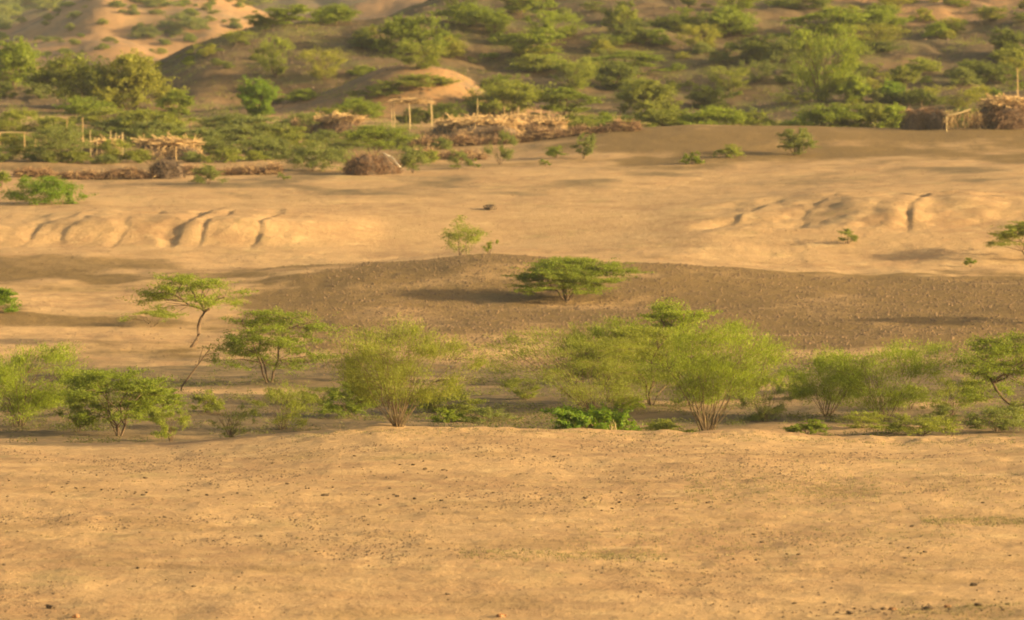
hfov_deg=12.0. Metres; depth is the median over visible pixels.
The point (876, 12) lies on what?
acacia tree
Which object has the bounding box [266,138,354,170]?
bush
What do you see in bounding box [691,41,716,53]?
hill scrub
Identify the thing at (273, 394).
bush
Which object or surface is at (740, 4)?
bush
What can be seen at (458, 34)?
hill scrub
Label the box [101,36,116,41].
mountain scrub
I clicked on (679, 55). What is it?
hill scrub
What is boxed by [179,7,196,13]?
mountain scrub
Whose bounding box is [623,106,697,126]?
bush
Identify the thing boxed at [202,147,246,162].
bush
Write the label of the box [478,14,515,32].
hill scrub
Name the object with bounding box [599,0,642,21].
hill scrub
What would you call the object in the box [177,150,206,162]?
bush
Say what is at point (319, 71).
bush
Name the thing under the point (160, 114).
bush
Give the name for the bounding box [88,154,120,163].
bush
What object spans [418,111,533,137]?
branch pile
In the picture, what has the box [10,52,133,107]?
acacia tree
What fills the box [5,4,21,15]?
mountain scrub
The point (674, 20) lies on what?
bush
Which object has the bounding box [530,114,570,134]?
branch pile
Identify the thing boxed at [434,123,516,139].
brush fence
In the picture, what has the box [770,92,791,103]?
hill scrub
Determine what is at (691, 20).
hill scrub
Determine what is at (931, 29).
bush
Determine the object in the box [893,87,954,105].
bush
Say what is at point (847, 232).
bush
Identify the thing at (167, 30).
mountain scrub
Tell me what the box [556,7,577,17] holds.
hill scrub
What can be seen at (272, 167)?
brush fence
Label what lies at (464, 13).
bush
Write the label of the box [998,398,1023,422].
bush
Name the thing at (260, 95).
acacia tree
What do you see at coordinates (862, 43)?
hill scrub
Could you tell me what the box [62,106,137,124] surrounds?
bush
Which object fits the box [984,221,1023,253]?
acacia tree
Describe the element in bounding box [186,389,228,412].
bush
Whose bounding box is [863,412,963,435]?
bush
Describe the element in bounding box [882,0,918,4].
hill scrub
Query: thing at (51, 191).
bush
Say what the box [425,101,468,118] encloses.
bush
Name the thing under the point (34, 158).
bush
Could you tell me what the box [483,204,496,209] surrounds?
stone
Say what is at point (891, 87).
bush
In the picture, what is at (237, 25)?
mountain scrub
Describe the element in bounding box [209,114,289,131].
bush
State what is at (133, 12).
mountain scrub
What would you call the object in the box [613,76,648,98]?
hill scrub
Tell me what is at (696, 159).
bush
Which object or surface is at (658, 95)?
acacia tree
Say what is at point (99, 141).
stick pile
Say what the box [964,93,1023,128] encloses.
brush stack
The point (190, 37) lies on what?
mountain scrub
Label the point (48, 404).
bush
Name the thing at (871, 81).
hill scrub
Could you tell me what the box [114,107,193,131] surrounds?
bush
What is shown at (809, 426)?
bush
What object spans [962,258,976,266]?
bush
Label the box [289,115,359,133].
brush fence
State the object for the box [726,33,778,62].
acacia tree
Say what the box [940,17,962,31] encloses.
hill scrub
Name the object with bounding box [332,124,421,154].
acacia tree
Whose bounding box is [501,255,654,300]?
acacia tree
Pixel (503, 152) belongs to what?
bush
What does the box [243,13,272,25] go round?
bush
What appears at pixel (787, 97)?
hill scrub
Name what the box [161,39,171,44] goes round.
mountain scrub
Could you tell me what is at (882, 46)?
bush
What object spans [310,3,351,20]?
hill scrub
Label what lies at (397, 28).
acacia tree
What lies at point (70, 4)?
mountain scrub
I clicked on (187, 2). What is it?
mountain scrub
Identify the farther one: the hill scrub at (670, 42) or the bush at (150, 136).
the hill scrub at (670, 42)
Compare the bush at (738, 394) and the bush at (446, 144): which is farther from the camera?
the bush at (446, 144)
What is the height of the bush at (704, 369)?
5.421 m
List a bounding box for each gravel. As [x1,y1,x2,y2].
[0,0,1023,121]
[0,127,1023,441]
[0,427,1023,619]
[254,253,1023,370]
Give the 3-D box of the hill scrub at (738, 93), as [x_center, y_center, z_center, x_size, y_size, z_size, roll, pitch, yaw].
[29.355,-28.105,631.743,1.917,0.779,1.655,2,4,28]
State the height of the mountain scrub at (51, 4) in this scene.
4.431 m
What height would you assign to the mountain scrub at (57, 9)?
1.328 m
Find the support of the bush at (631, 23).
on the hills
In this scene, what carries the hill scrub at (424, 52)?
on the hills
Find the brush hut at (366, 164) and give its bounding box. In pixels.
[340,148,401,175]
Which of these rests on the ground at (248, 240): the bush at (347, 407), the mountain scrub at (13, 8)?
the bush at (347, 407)
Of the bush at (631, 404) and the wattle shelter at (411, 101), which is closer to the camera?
the bush at (631, 404)
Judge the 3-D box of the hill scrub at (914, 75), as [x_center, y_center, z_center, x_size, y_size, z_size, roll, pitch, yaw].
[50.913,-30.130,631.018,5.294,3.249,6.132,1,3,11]
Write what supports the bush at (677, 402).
on the ground at (248, 240)
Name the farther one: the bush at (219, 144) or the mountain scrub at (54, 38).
the mountain scrub at (54, 38)
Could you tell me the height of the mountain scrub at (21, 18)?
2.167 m
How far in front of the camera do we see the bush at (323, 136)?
518.76 m
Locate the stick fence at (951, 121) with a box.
[941,108,988,129]
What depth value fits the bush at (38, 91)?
631.14 m
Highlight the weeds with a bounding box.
[0,17,1023,161]
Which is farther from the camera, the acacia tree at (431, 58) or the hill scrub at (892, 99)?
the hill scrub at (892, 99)
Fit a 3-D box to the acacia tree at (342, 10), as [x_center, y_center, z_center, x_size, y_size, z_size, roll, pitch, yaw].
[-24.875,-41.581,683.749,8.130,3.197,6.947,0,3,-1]
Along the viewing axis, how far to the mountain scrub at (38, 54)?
1084.53 m
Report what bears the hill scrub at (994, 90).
on the hills
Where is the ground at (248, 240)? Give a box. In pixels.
[0,124,1023,619]
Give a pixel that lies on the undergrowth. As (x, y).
(541, 415)
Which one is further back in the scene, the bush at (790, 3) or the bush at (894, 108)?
the bush at (790, 3)
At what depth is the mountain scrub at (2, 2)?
1758.32 m
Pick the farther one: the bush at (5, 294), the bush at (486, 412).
the bush at (5, 294)
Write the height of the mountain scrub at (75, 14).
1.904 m
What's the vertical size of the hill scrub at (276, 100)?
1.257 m
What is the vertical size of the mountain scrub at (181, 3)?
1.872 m
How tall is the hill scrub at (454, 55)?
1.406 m
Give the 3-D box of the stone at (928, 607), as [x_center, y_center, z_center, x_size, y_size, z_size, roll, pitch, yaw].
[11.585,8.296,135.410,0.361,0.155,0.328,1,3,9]
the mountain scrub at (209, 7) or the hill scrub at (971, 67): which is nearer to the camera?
the hill scrub at (971, 67)
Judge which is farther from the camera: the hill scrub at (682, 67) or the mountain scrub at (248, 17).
the mountain scrub at (248, 17)
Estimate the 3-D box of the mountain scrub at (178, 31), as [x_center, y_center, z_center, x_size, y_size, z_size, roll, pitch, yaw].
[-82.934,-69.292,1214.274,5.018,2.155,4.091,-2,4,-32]
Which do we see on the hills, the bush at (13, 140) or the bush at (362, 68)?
the bush at (362, 68)
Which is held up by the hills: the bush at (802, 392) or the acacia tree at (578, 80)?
the acacia tree at (578, 80)
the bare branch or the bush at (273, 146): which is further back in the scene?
the bush at (273, 146)
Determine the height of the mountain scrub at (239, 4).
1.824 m
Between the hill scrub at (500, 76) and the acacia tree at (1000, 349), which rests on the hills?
the hill scrub at (500, 76)
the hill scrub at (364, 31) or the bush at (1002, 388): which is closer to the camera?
the bush at (1002, 388)
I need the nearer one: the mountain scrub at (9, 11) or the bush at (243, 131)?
the bush at (243, 131)
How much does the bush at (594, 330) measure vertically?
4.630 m
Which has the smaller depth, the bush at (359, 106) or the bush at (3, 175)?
the bush at (3, 175)
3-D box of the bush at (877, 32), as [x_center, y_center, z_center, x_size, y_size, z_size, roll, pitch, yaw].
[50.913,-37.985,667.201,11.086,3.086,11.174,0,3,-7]
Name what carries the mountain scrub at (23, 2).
on the hills
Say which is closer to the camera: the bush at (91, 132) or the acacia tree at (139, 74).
the bush at (91, 132)
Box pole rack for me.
[0,132,46,149]
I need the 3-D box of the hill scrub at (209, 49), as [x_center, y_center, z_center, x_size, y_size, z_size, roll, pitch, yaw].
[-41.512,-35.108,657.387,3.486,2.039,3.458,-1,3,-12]
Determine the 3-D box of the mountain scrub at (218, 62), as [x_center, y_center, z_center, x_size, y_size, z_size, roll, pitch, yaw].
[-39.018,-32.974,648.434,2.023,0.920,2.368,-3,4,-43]
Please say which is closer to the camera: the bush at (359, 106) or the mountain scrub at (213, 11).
the bush at (359, 106)
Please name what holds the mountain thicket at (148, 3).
on the hills
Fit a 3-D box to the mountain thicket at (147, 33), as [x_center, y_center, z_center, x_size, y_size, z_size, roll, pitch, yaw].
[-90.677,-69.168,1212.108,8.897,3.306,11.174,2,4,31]
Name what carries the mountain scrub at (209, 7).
on the hills
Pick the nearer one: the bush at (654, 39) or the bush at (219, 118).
the bush at (219, 118)
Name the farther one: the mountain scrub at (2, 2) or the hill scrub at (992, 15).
the mountain scrub at (2, 2)
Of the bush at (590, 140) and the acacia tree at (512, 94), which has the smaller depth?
the bush at (590, 140)
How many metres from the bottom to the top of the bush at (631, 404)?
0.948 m
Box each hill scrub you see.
[192,43,216,56]
[218,30,257,42]
[266,13,287,25]
[270,97,284,103]
[279,88,319,100]
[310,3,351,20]
[346,35,374,48]
[349,34,373,40]
[353,28,374,37]
[364,26,377,35]
[419,48,436,54]
[441,0,458,6]
[441,49,458,57]
[454,33,462,41]
[467,55,483,62]
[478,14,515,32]
[478,77,513,90]
[486,30,511,44]
[490,73,529,82]
[503,1,533,12]
[512,46,556,57]
[522,55,559,69]
[525,0,560,10]
[551,62,588,73]
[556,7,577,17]
[565,26,579,35]
[577,1,604,10]
[579,34,614,49]
[592,33,629,47]
[594,47,622,59]
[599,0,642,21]
[600,4,642,25]
[613,23,647,43]
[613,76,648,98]
[658,38,675,44]
[664,80,684,88]
[665,63,687,70]
[668,13,703,31]
[669,6,695,15]
[674,51,690,58]
[680,0,696,6]
[683,80,694,85]
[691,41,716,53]
[695,10,710,21]
[705,50,738,62]
[709,21,743,33]
[722,41,739,51]
[733,90,742,95]
[740,59,781,80]
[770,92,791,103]
[771,54,801,68]
[771,66,807,82]
[782,95,805,103]
[790,62,804,70]
[800,91,816,100]
[815,33,834,42]
[820,4,859,19]
[823,65,861,78]
[831,53,863,69]
[836,35,868,53]
[848,45,875,54]
[852,63,876,77]
[867,62,882,70]
[867,76,889,89]
[867,89,891,102]
[873,71,895,85]
[877,0,900,9]
[879,93,900,102]
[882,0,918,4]
[885,65,922,87]
[907,7,934,21]
[918,75,932,83]
[923,15,936,20]
[933,18,967,31]
[938,29,957,38]
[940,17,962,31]
[942,58,981,76]
[943,0,964,4]
[949,0,970,7]
[963,59,1003,79]
[968,6,1008,20]
[973,4,1017,18]
[982,87,1001,97]
[986,45,1023,63]
[998,56,1023,71]
[1002,81,1023,89]
[1011,12,1023,22]
[1018,1,1023,8]
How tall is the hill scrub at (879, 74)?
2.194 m
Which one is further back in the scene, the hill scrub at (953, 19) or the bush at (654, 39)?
the hill scrub at (953, 19)
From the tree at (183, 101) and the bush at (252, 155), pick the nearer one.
the bush at (252, 155)
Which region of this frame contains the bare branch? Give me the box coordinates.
[180,346,212,390]
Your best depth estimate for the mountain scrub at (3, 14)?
1673.82 m
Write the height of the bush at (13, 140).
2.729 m
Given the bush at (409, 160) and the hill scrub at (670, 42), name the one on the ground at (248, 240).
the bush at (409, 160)
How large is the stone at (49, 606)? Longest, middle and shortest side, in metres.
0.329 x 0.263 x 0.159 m
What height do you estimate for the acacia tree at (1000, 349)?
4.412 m
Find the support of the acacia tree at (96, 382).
on the ground at (248, 240)
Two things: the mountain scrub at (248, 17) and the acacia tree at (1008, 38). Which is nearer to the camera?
the acacia tree at (1008, 38)
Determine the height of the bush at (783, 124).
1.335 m
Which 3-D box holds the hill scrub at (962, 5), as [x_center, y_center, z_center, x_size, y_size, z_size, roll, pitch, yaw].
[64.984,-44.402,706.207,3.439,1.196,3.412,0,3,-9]
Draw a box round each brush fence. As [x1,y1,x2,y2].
[11,164,159,179]
[182,161,285,175]
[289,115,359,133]
[406,115,644,147]
[414,142,490,159]
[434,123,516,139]
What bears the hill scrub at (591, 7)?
on the hills
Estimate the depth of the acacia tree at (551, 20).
671.47 m
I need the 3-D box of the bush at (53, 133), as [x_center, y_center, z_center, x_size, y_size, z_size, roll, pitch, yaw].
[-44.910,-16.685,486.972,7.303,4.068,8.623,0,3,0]
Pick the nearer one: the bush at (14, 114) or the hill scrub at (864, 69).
the bush at (14, 114)
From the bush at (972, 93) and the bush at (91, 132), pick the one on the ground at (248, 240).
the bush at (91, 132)
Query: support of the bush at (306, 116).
on the ground at (248, 240)
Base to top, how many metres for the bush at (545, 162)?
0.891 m
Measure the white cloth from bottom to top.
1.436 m
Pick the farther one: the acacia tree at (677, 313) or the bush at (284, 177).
the bush at (284, 177)
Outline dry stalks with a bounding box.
[581,420,615,429]
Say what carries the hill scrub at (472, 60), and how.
on the hills
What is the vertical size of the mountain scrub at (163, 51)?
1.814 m
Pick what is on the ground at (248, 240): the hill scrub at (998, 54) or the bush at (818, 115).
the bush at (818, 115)
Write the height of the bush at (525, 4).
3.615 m
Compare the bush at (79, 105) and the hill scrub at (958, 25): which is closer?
the bush at (79, 105)
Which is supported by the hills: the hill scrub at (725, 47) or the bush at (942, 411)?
the hill scrub at (725, 47)
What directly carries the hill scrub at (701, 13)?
on the hills
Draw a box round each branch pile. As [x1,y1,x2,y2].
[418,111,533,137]
[490,111,567,130]
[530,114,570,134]
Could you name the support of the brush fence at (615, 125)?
on the ground at (248, 240)
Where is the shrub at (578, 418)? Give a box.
[539,402,642,430]
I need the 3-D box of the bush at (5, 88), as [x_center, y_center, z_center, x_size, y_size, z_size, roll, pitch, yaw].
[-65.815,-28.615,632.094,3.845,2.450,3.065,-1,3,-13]
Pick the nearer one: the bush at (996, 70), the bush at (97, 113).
the bush at (97, 113)
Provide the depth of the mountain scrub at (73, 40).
1143.71 m
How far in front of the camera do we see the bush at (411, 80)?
591.42 m
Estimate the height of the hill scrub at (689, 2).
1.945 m
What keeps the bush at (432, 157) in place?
on the ground at (248, 240)
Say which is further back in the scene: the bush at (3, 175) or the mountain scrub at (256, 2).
the mountain scrub at (256, 2)
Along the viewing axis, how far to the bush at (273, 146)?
489.15 m
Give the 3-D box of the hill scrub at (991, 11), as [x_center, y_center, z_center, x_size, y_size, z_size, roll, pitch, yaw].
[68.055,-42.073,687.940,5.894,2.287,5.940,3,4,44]
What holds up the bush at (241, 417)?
on the ground at (248, 240)
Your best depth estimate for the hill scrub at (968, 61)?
638.30 m
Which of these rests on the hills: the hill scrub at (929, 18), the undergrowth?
the hill scrub at (929, 18)
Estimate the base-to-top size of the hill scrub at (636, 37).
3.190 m
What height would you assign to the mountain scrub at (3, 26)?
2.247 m
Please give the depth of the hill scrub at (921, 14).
694.31 m
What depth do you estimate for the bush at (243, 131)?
520.71 m
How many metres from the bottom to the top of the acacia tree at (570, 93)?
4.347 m
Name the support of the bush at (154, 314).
on the ground at (248, 240)
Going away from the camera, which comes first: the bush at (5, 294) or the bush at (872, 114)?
the bush at (5, 294)
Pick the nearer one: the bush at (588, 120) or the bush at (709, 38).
the bush at (588, 120)
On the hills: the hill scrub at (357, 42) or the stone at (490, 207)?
the hill scrub at (357, 42)
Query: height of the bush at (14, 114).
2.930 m
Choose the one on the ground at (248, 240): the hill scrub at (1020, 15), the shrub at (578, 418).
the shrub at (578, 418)
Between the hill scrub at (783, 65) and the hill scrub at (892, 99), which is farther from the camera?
the hill scrub at (783, 65)
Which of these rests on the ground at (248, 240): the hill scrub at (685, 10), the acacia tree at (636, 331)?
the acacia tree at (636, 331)
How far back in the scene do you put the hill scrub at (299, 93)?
598.66 m
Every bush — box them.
[0,81,19,97]
[0,107,54,130]
[0,131,33,142]
[0,135,30,159]
[0,145,16,161]
[0,170,11,187]
[0,175,98,204]
[0,287,21,312]
[0,340,110,426]
[1,135,40,150]
[15,146,56,161]
[17,115,81,131]
[23,82,55,98]
[26,123,94,161]
[30,392,62,408]
[42,151,93,162]
[50,129,118,143]
[51,96,126,113]
[52,398,96,431]
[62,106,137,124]
[81,117,138,132]
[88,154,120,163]
[90,138,140,160]
[113,119,190,137]
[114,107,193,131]
[117,310,180,326]
[118,148,154,162]
[123,133,174,145]
[135,111,180,121]
[146,406,192,440]
[158,128,200,137]
[175,135,197,139]
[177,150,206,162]
[178,127,229,142]
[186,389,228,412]
[188,164,229,183]
[189,137,237,154]
[194,125,241,135]
[196,113,262,126]
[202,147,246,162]
[208,402,261,436]
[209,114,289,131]
[218,125,268,142]
[229,134,277,156]
[239,378,323,429]
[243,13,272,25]
[244,150,269,160]
[246,32,295,76]
[253,135,291,148]
[254,142,293,159]
[261,124,310,139]
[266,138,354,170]
[272,132,320,147]
[275,112,320,127]
[277,112,322,123]
[277,172,291,179]
[295,46,351,79]
[296,386,343,405]
[302,129,343,144]
[305,312,503,426]
[310,106,346,114]
[314,381,380,418]
[326,139,366,149]
[329,96,387,118]
[345,65,376,74]
[345,83,402,96]
[368,134,410,146]
[372,73,463,87]
[384,126,418,139]
[390,106,439,123]
[392,384,488,413]
[399,146,431,172]
[423,149,440,161]
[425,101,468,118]
[426,407,473,422]
[427,2,510,26]
[430,136,452,149]
[447,148,470,168]
[458,407,524,422]
[463,325,674,411]
[464,158,480,167]
[480,128,518,164]
[481,240,498,253]
[492,0,549,14]
[496,377,544,399]
[504,52,568,71]
[533,313,699,402]
[538,159,550,166]
[543,144,568,157]
[543,360,578,380]
[556,113,602,128]
[569,132,597,158]
[590,39,620,52]
[591,114,649,126]
[600,18,665,40]
[610,394,647,409]
[622,314,812,430]
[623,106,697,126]
[623,418,698,431]
[635,27,671,43]
[644,14,707,30]
[654,105,771,125]
[662,389,713,404]
[667,23,725,47]
[677,150,704,163]
[702,64,756,91]
[710,144,745,157]
[710,378,759,400]
[714,0,761,9]
[719,109,777,125]
[738,373,796,421]
[759,121,817,125]
[760,35,816,61]
[764,0,833,8]
[770,369,806,399]
[773,345,893,416]
[775,127,821,154]
[781,102,863,126]
[782,419,832,433]
[785,337,982,420]
[828,376,867,397]
[833,99,899,127]
[834,72,876,102]
[835,228,858,243]
[835,410,893,427]
[844,22,923,42]
[863,40,903,51]
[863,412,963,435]
[873,102,907,127]
[878,78,905,102]
[886,382,948,409]
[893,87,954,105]
[899,56,943,71]
[916,402,977,422]
[919,21,950,37]
[919,373,992,416]
[921,84,991,108]
[942,105,980,127]
[946,65,984,85]
[958,374,1014,397]
[960,403,1023,431]
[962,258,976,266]
[974,61,1023,82]
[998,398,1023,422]
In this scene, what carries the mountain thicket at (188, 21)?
on the hills
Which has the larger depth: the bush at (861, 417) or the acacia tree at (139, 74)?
the acacia tree at (139, 74)
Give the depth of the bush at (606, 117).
544.43 m
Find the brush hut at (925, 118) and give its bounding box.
[896,103,949,129]
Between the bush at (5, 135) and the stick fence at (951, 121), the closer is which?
the stick fence at (951, 121)
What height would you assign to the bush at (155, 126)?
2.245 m
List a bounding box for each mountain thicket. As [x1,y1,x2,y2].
[126,26,163,37]
[140,0,178,6]
[149,12,208,29]
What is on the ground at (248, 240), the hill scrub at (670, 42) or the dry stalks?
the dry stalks
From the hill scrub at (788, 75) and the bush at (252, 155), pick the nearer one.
the bush at (252, 155)
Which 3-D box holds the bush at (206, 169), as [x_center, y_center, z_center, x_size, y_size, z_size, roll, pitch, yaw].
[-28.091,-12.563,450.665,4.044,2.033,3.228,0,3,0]
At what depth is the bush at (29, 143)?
503.99 m
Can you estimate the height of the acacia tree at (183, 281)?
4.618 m
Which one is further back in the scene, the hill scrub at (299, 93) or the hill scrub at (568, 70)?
the hill scrub at (568, 70)
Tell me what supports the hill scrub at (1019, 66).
on the hills
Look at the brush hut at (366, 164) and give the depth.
464.22 m
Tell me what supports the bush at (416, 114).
on the hills
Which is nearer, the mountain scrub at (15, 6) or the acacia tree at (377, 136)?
the acacia tree at (377, 136)
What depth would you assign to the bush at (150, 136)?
514.38 m
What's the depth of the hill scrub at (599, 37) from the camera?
665.84 m
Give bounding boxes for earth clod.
[496,613,506,616]
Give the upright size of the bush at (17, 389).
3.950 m
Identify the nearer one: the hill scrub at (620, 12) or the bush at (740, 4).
the hill scrub at (620, 12)
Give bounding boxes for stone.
[45,604,56,608]
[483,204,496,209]
[923,605,934,609]
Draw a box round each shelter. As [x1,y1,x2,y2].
[131,131,205,159]
[388,97,436,133]
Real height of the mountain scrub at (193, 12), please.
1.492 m
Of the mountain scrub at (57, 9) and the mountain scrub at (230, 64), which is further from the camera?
the mountain scrub at (57, 9)
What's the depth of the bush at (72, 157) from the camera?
485.16 m
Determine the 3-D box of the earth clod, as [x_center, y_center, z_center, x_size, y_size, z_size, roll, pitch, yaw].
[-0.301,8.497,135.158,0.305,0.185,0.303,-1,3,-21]
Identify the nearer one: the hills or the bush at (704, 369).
the bush at (704, 369)
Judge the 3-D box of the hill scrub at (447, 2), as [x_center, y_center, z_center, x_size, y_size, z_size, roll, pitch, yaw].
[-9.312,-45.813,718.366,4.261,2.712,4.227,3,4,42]
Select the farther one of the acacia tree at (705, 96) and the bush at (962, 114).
the acacia tree at (705, 96)
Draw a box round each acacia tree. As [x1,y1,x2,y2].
[0,35,44,88]
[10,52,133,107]
[47,365,189,435]
[89,48,189,108]
[115,272,257,346]
[124,388,188,416]
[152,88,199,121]
[199,306,349,382]
[231,75,284,115]
[261,4,318,24]
[307,3,362,23]
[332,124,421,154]
[363,11,456,52]
[380,38,449,68]
[431,35,468,56]
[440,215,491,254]
[460,79,565,115]
[477,27,567,57]
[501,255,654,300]
[521,8,594,39]
[530,86,617,118]
[550,54,602,91]
[563,323,716,405]
[577,49,674,71]
[592,57,643,90]
[612,75,685,112]
[624,297,750,380]
[683,83,734,109]
[695,4,762,36]
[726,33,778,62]
[765,6,873,39]
[781,18,870,102]
[856,2,914,27]
[942,329,1023,406]
[983,26,1023,53]
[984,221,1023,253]
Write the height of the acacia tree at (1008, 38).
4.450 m
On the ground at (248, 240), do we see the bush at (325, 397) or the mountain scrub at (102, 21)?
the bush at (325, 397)
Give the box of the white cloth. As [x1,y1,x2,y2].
[383,152,399,166]
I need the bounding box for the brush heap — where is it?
[147,158,188,178]
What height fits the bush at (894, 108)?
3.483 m
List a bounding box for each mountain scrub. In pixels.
[0,0,23,9]
[0,3,21,16]
[0,7,20,22]
[0,14,12,23]
[0,23,11,29]
[0,31,8,38]
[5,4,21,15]
[6,3,25,11]
[13,0,40,4]
[15,16,27,22]
[23,0,59,9]
[32,50,41,57]
[41,15,54,19]
[41,36,53,41]
[41,51,51,56]
[43,36,62,40]
[51,8,61,11]
[57,48,75,52]
[64,22,75,28]
[65,2,76,5]
[65,11,81,17]
[66,38,81,44]
[94,43,110,49]
[95,18,108,24]
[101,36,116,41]
[107,0,127,6]
[128,10,140,14]
[132,24,143,31]
[147,9,165,13]
[151,47,167,53]
[159,29,173,33]
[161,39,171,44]
[171,28,188,34]
[175,0,184,6]
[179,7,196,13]
[180,57,194,62]
[183,0,192,4]
[183,33,197,40]
[190,10,200,14]
[200,3,211,10]
[207,9,220,13]
[209,59,224,64]
[223,62,235,68]
[230,22,243,28]
[235,1,244,6]
[241,15,256,18]
[243,0,275,4]
[248,53,261,58]
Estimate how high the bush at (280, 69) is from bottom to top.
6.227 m
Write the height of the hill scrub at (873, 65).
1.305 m
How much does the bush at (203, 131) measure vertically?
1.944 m
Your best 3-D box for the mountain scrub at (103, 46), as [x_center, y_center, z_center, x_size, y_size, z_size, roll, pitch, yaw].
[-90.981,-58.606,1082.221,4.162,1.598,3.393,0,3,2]
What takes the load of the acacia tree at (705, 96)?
on the hills
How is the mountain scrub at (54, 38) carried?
on the hills
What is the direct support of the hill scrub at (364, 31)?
on the hills
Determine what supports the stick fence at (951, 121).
on the ground at (248, 240)
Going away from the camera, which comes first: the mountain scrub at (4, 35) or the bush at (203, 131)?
the bush at (203, 131)
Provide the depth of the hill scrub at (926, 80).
634.03 m
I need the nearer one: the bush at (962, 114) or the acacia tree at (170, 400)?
the acacia tree at (170, 400)
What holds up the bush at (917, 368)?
on the ground at (248, 240)
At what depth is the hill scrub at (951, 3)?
708.08 m
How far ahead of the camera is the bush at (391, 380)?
200.27 m
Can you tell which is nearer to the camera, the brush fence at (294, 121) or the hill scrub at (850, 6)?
the brush fence at (294, 121)
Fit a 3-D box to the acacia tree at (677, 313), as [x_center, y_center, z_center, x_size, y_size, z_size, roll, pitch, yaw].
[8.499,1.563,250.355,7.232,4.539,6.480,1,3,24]
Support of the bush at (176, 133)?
on the ground at (248, 240)
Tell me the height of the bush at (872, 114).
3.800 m
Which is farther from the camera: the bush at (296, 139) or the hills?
the hills
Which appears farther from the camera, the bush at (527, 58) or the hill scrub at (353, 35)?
the hill scrub at (353, 35)
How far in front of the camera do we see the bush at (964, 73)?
630.90 m
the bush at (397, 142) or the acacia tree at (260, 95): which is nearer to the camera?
the bush at (397, 142)
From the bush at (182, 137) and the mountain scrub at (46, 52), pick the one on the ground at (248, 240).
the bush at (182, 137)
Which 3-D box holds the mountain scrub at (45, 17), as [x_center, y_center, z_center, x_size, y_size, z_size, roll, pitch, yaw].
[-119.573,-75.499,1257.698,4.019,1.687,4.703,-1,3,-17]
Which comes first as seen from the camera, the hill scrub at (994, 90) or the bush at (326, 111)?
the bush at (326, 111)
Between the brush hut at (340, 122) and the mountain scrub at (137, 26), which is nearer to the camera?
the brush hut at (340, 122)
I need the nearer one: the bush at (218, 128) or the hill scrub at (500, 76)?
the bush at (218, 128)
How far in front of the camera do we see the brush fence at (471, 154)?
487.11 m
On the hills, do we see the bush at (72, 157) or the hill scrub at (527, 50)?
the hill scrub at (527, 50)
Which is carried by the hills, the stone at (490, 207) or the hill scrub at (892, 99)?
the hill scrub at (892, 99)
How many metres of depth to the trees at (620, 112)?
651.43 m
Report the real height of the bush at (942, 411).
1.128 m
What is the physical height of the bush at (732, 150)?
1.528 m
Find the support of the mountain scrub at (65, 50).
on the hills
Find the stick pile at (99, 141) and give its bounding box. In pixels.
[77,134,121,155]
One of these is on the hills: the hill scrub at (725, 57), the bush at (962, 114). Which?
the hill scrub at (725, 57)
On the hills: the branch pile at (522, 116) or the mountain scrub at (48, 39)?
the mountain scrub at (48, 39)
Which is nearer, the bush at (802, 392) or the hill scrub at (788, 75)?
the bush at (802, 392)
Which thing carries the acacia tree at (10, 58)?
on the hills
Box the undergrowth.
[0,363,1023,442]
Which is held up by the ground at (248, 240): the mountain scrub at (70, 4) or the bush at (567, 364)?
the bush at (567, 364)
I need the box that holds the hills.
[0,0,1023,127]
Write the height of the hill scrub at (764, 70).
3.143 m
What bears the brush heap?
on the ground at (248, 240)
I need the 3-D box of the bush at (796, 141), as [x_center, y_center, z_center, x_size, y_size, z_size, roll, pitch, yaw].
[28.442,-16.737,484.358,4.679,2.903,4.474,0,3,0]
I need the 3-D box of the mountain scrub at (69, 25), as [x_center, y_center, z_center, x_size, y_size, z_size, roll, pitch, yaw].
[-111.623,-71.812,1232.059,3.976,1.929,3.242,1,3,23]
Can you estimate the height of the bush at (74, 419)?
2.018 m
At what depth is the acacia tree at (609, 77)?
639.04 m
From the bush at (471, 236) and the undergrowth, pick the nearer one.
the undergrowth
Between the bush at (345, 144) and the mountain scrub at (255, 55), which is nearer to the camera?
the bush at (345, 144)
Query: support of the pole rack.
on the ground at (248, 240)
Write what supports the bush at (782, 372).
on the ground at (248, 240)
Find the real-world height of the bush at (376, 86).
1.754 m
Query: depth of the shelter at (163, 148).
492.07 m
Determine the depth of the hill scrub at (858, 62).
645.40 m
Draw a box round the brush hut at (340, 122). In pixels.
[308,109,368,135]
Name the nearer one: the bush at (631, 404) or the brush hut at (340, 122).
the bush at (631, 404)
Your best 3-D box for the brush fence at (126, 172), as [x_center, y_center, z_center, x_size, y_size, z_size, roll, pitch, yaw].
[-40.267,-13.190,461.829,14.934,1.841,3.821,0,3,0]
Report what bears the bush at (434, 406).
on the ground at (248, 240)
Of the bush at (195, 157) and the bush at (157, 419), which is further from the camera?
the bush at (195, 157)
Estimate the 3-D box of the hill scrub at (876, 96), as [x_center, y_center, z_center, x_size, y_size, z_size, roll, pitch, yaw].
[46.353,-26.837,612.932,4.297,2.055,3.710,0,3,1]
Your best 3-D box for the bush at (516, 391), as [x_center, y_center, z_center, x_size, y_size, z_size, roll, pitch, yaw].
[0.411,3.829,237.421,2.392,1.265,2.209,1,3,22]
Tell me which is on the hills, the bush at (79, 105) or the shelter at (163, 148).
the bush at (79, 105)
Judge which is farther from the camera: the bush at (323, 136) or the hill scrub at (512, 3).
the hill scrub at (512, 3)
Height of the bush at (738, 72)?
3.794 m

